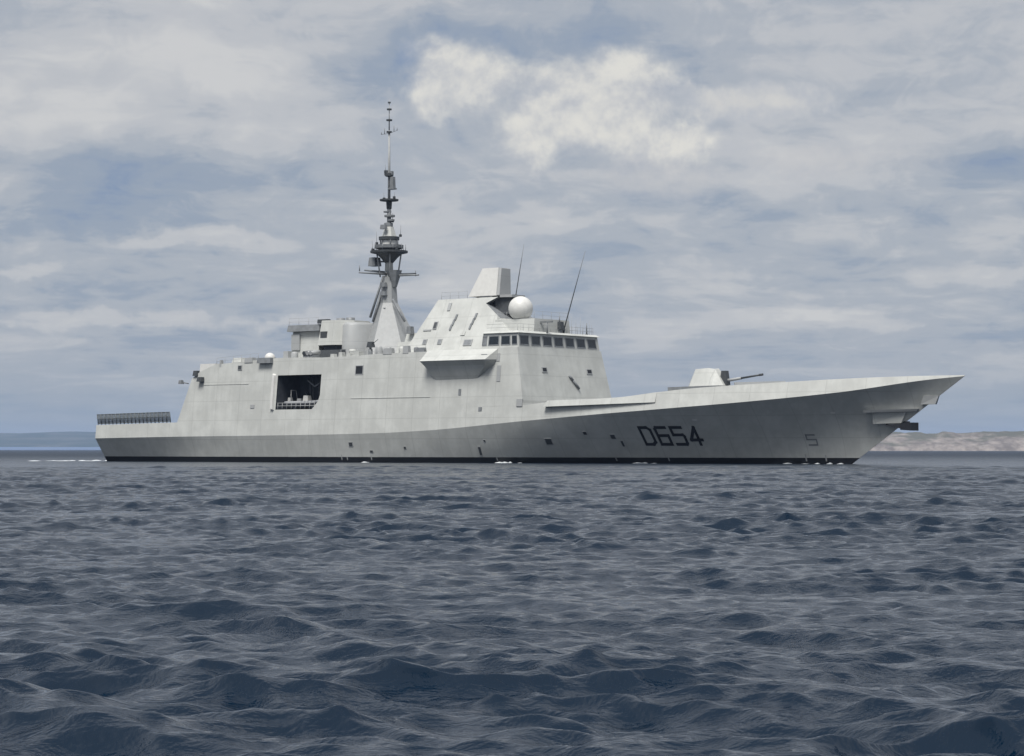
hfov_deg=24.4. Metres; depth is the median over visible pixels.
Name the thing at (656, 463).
splash foam
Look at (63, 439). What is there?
hills
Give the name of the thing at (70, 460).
wake foam
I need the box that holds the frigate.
[95,100,964,463]
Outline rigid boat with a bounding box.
[284,390,317,408]
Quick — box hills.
[0,432,98,446]
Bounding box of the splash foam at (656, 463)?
[496,462,842,463]
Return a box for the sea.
[0,450,1023,755]
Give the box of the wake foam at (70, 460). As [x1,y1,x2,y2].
[31,460,106,460]
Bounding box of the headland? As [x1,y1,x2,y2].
[869,431,1023,450]
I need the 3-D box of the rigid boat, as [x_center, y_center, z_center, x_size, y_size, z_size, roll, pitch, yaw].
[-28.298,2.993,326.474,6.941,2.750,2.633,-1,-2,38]
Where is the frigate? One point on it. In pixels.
(487, 370)
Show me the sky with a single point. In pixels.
(781, 190)
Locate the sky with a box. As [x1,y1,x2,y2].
[0,0,1023,449]
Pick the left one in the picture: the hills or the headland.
the hills

